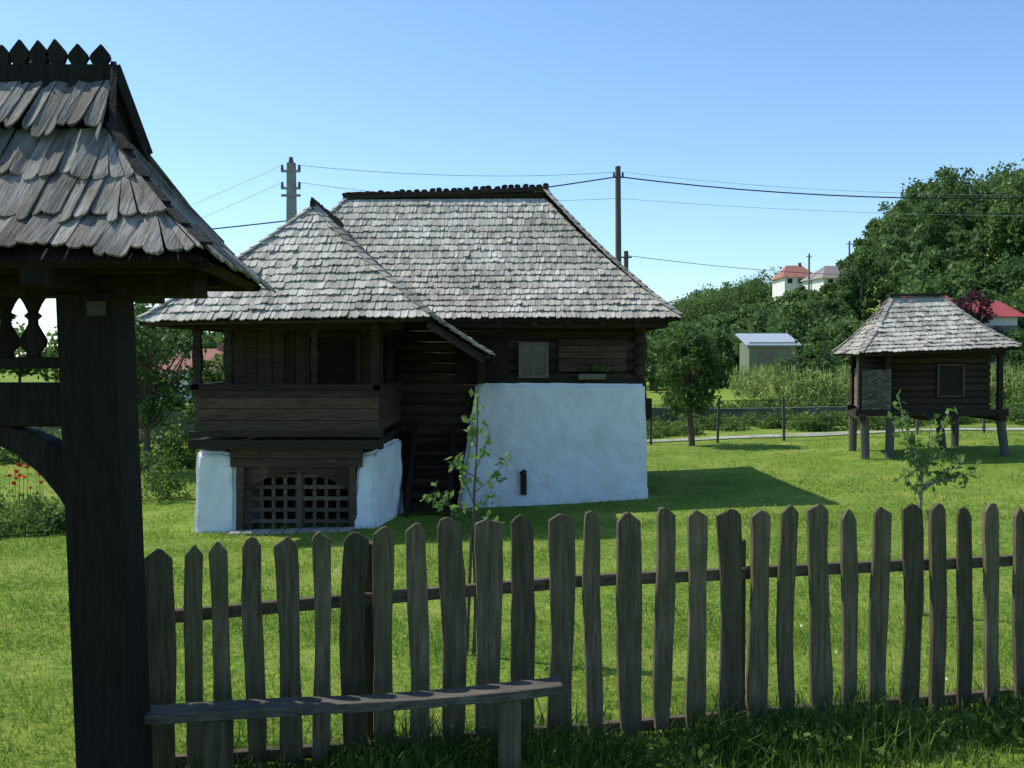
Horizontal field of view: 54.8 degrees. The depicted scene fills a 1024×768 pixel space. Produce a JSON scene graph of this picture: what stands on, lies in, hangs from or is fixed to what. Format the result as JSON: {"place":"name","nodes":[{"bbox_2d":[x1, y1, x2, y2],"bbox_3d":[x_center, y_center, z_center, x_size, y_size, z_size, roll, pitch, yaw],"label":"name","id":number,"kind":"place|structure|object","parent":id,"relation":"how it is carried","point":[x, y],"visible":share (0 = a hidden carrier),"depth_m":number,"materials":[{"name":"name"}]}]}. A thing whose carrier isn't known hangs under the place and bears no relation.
{"place":"outdoors","nodes":[
{"label":"outdoors","id":0,"kind":"place"},
{"bbox_2d":[0,254,1023,767],"bbox_3d":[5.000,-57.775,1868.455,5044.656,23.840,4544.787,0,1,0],"label":"ground","id":1,"kind":"structure","parent":0,"point":[726,464],"depth_m":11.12,"materials":[{"name":"green plant"}]},
{"bbox_2d":[0,485,65,539],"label":"flower bed","id":2,"kind":"object","parent":1,"relation":"on","point":[53,522],"visible":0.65,"depth_m":14.26,"materials":[{"name":"green plant"}]},
{"bbox_2d":[8,463,61,543],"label":"poppies","id":3,"kind":"object","parent":1,"relation":"on","point":[19,465],"visible":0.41,"depth_m":14.33,"materials":[{"name":"plant"}]},
{"bbox_2d":[0,418,203,469],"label":"garden hedge","id":4,"kind":"object","parent":1,"relation":"on","point":[12,457],"visible":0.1,"depth_m":24.64,"materials":[{"name":"green plant"}]},
{"bbox_2d":[54,304,189,397],"bbox_3d":[-10.670,-0.143,27.038,3.409,4.428,3.255,1,2,24],"label":"orchard tree","id":5,"kind":"object","parent":1,"relation":"on","point":[170,341],"visible":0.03,"depth_m":27.30,"materials":[{"name":"green plant"}]},
{"bbox_2d":[0,39,275,767],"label":"roofed wooden gateway","id":6,"kind":"object","parent":1,"relation":"on","point":[104,226],"visible":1,"depth_m":4.19,"materials":[{"name":"wood"}]},
{"bbox_2d":[140,445,195,503],"bbox_3d":[-6.928,1.751,19.003,1.633,1.245,1.342,1,2,42],"label":"bush","id":7,"kind":"object","parent":1,"relation":"on","point":[157,481],"visible":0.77,"depth_m":18.82,"materials":[{"name":"green plant"}]},
{"bbox_2d":[134,303,210,472],"bbox_3d":[-8.701,-0.057,23.534,3.121,4.422,3.016,1,2,29],"label":"orchard tree","id":8,"kind":"object","parent":1,"relation":"on","point":[151,407],"visible":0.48,"depth_m":23.39,"materials":[{"name":"green plant"}]},
{"bbox_2d":[159,371,213,401],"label":"walls","id":9,"kind":"structure","parent":1,"relation":"on","point":[185,383],"depth_m":57.52,"materials":[{"name":"white paint"}]},
{"bbox_2d":[152,349,222,370],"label":"roof","id":10,"kind":"structure","parent":9,"relation":"on","point":[210,354],"depth_m":58.56,"materials":[{"name":"red tile"}]},
{"bbox_2d":[217,343,223,349],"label":"chimney","id":11,"kind":"object","parent":10,"relation":"on","point":[220,346],"visible":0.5,"depth_m":59.76,"materials":[{"name":"red brick"}]},
{"bbox_2d":[175,350,224,426],"bbox_3d":[-7.234,0.628,25.400,2.305,3.007,2.519,1,2,36],"label":"orchard tree","id":12,"kind":"object","parent":1,"relation":"on","point":[211,376],"visible":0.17,"depth_m":25.09,"materials":[{"name":"green plant"}]},
{"bbox_2d":[281,157,300,221],"bbox_3d":[-7.780,-3.039,34.933,0.710,9.900,0.400,0,1,0],"label":"utility pole","id":13,"kind":"object","parent":1,"relation":"on","point":[291,195],"visible":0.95,"depth_m":34.71,"materials":[{"name":"concrete"}]},
{"bbox_2d":[190,165,1023,275],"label":"power lines","id":14,"kind":"object","parent":13,"relation":"attached to","point":[685,203],"visible":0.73,"depth_m":39.72,"materials":[{"name":"metal"}]},
{"bbox_2d":[0,313,667,381],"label":"distant trees","id":15,"kind":"object","parent":1,"relation":"on","point":[215,338],"visible":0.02,"depth_m":89.24,"materials":[{"name":"green plant"}]},
{"bbox_2d":[144,677,562,767],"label":"wooden bench","id":16,"kind":"object","parent":1,"relation":"on","point":[217,718],"visible":0.94,"depth_m":4.57,"materials":[{"name":"grey wood"}]},
{"bbox_2d":[135,183,683,534],"bbox_3d":[-1.259,-0.696,17.288,8.034,6.077,8.551,0,1,0],"label":"wooden farmhouse","id":17,"kind":"object","parent":1,"relation":"on","point":[373,340],"visible":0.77,"depth_m":16.12,"materials":[{"name":"wood"}]},
{"bbox_2d":[248,472,349,529],"bbox_3d":[-3.010,1.696,14.006,1.470,0.960,0.075,0,1,0],"label":"lattice door","id":18,"kind":"structure","parent":17,"relation":"in","point":[299,486],"depth_m":13.99,"materials":[{"name":"brown wood"}]},
{"bbox_2d":[313,338,355,408],"bbox_3d":[-2.700,0.022,15.126,0.700,1.450,0.040,0,1,0],"label":"room door","id":19,"kind":"structure","parent":17,"relation":"in","point":[337,356],"depth_m":15.10,"materials":[{"name":"brown wood"}]},
{"bbox_2d":[522,345,544,374],"bbox_3d":[0.360,-0.400,16.519,0.400,0.500,0.012,0,1,0],"label":"window glass","id":20,"kind":"structure","parent":17,"relation":"in","point":[526,349],"depth_m":16.51,"materials":[{"name":"grey glass"}]},
{"bbox_2d":[519,342,548,377],"bbox_3d":[0.360,-0.399,16.508,0.500,0.600,0.115,0,1,0],"label":"window frame","id":21,"kind":"structure","parent":17,"relation":"in","point":[533,344],"depth_m":16.47,"materials":[{"name":"grey wood"}]},
{"bbox_2d":[420,388,510,655],"bbox_3d":[-0.328,0.983,6.950,0.643,1.916,0.250,0,1,0],"label":"sapling","id":22,"kind":"object","parent":1,"relation":"on","point":[461,467],"visible":0.92,"depth_m":6.93,"materials":[{"name":"green plant"}]},
{"bbox_2d":[29,534,955,679],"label":"daisies","id":23,"kind":"object","parent":1,"relation":"on","point":[535,649],"visible":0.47,"depth_m":8.28,"materials":[{"name":"white plant"}]},
{"bbox_2d":[30,406,1017,441],"bbox_3d":[19.500,1.465,32.174,79.000,1.461,0.250,0,1,0],"label":"fence","id":24,"kind":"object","parent":1,"relation":"on","point":[739,412],"depth_m":32.04,"materials":[{"name":"wood"}]},
{"bbox_2d":[144,502,1023,767],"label":"picket fence","id":25,"kind":"object","parent":1,"relation":"on","point":[366,598],"visible":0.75,"depth_m":5.17,"materials":[{"name":"wood"}]},
{"bbox_2d":[613,166,623,262],"bbox_3d":[4.275,-3.594,39.920,0.450,10.352,0.300,0,1,0],"label":"utility pole","id":26,"kind":"object","parent":1,"relation":"on","point":[617,176],"visible":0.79,"depth_m":39.75,"materials":[{"name":"brown wood"}]},
{"bbox_2d":[621,251,631,268],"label":"utility pole","id":27,"kind":"object","parent":1,"relation":"on","point":[625,256],"visible":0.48,"depth_m":45.76,"materials":[{"name":"grey wood"}]},
{"bbox_2d":[647,321,729,445],"bbox_3d":[4.411,-0.006,25.253,2.067,3.276,2.006,-1,2,-32],"label":"fruit tree","id":28,"kind":"object","parent":1,"relation":"on","point":[692,349],"visible":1,"depth_m":24.89,"materials":[{"name":"green plant"}]},
{"bbox_2d":[645,266,868,392],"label":"hillside trees","id":29,"kind":"object","parent":1,"relation":"on","point":[802,315],"visible":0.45,"depth_m":82.88,"materials":[{"name":"green plant"}]},
{"bbox_2d":[735,333,801,382],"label":"zinc shed","id":30,"kind":"structure","parent":1,"relation":"on","point":[758,349],"depth_m":59.98,"materials":[{"name":"grey metal"}]},
{"bbox_2d":[759,354,773,370],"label":"door","id":31,"kind":"structure","parent":30,"relation":"in","point":[768,359],"depth_m":59.93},
{"bbox_2d":[772,277,805,299],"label":"walls","id":32,"kind":"structure","parent":1,"relation":"on","point":[781,286],"depth_m":127.28,"materials":[{"name":"white paint"}]},
{"bbox_2d":[770,266,811,280],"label":"roof","id":33,"kind":"structure","parent":32,"relation":"on","point":[789,270],"depth_m":128.21,"materials":[{"name":"red tile"}]},
{"bbox_2d":[772,340,822,405],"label":"meadow tree","id":34,"kind":"object","parent":1,"relation":"on","point":[797,360],"visible":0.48,"depth_m":40.95,"materials":[{"name":"green plant"}]},
{"bbox_2d":[806,254,811,289],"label":"utility pole","id":35,"kind":"object","parent":1,"relation":"on","point":[808,256],"visible":0.78,"depth_m":123.57,"materials":[{"name":"wood"}]},
{"bbox_2d":[802,278,836,291],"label":"walls","id":36,"kind":"structure","parent":1,"relation":"on","point":[815,284],"depth_m":122.22,"materials":[{"name":"white paint"}]},
{"bbox_2d":[799,266,841,281],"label":"roof","id":37,"kind":"structure","parent":36,"relation":"on","point":[826,271],"depth_m":122.32,"materials":[{"name":"grey metal"}]},
{"bbox_2d":[618,697,1023,767],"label":"weeds","id":38,"kind":"object","parent":1,"relation":"on","point":[658,747],"visible":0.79,"depth_m":4.95,"materials":[{"name":"green plant"}]},
{"bbox_2d":[802,340,843,381],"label":"meadow tree","id":39,"kind":"object","parent":1,"relation":"on","point":[825,358],"visible":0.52,"depth_m":42.70,"materials":[{"name":"green plant"}]},
{"bbox_2d":[646,395,1023,438],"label":"weeds","id":40,"kind":"object","parent":1,"relation":"on","point":[817,420],"visible":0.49,"depth_m":29.09,"materials":[{"name":"green plant"}]},
{"bbox_2d":[646,396,1023,444],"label":"wire fence","id":41,"kind":"object","parent":1,"relation":"on","point":[917,427],"visible":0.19,"depth_m":25.92,"materials":[{"name":"brown wood"}]},
{"bbox_2d":[654,390,1023,407],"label":"vine thicket","id":42,"kind":"object","parent":1,"relation":"on","point":[818,401],"visible":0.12,"depth_m":36.35,"materials":[{"name":"green plant"}]},
{"bbox_2d":[846,241,852,254],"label":"utility pole","id":43,"kind":"object","parent":1,"relation":"on","point":[849,243],"visible":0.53,"depth_m":127.52,"materials":[{"name":"wood"}]},
{"bbox_2d":[823,158,1023,372],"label":"hillside forest","id":44,"kind":"object","parent":1,"relation":"on","point":[913,243],"visible":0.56,"depth_m":85.46,"materials":[{"name":"green plant"}]},
{"bbox_2d":[831,293,1021,458],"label":"raised granary","id":45,"kind":"structure","parent":1,"relation":"on","point":[927,354],"depth_m":20.82,"materials":[{"name":"wood"}]},
{"bbox_2d":[887,389,981,615],"bbox_3d":[3.479,0.987,8.130,0.746,1.907,0.304,0,1,0],"label":"sapling","id":46,"kind":"object","parent":1,"relation":"on","point":[921,463],"visible":0.94,"depth_m":8.11,"materials":[{"name":"green plant"}]},
{"bbox_2d":[951,288,993,324],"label":"purple plum tree","id":47,"kind":"object","parent":1,"relation":"on","point":[969,298],"visible":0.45,"depth_m":47.59,"materials":[{"name":"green plant"}]},
{"bbox_2d":[985,317,1017,366],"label":"walls","id":48,"kind":"structure","parent":1,"relation":"on","point":[1004,321],"depth_m":48.34,"materials":[{"name":"white paint"}]},
{"bbox_2d":[965,301,1023,316],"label":"roof","id":49,"kind":"structure","parent":48,"relation":"on","point":[1000,309],"depth_m":48.73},
{"bbox_2d":[986,325,1016,339],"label":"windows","id":50,"kind":"structure","parent":48,"relation":"attached to","point":[997,328],"depth_m":48.32,"materials":[{"name":"glass"}]},
{"bbox_2d":[988,329,1016,366],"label":"meadow tree","id":51,"kind":"object","parent":1,"relation":"on","point":[1007,355],"visible":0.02,"depth_m":44.14,"materials":[{"name":"green plant"}]},
{"bbox_2d":[1004,327,1023,371],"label":"meadow tree","id":52,"kind":"object","parent":1,"relation":"on","point":[1014,360],"visible":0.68,"depth_m":45.82,"materials":[{"name":"green plant"}]},
{"bbox_2d":[0,0,1023,356],"label":"sky","id":53,"kind":"structure","parent":0,"point":[851,96],"materials":[{"name":"blue"}]},
{"bbox_2d":[161,427,1023,455],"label":"gravel path","id":54,"kind":"structure","parent":0,"point":[812,434],"depth_m":27.17,"materials":[{"name":"grey gravel"}]},
{"bbox_2d":[174,660,1023,767],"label":"tall grass","id":55,"kind":"structure","parent":0,"point":[462,757],"depth_m":5.00,"materials":[{"name":"green plant"}]},
{"bbox_2d":[721,362,1023,406],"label":"corn field","id":56,"kind":"structure","parent":0,"point":[767,382],"depth_m":39.83,"materials":[{"name":"green plant"}]}
]}

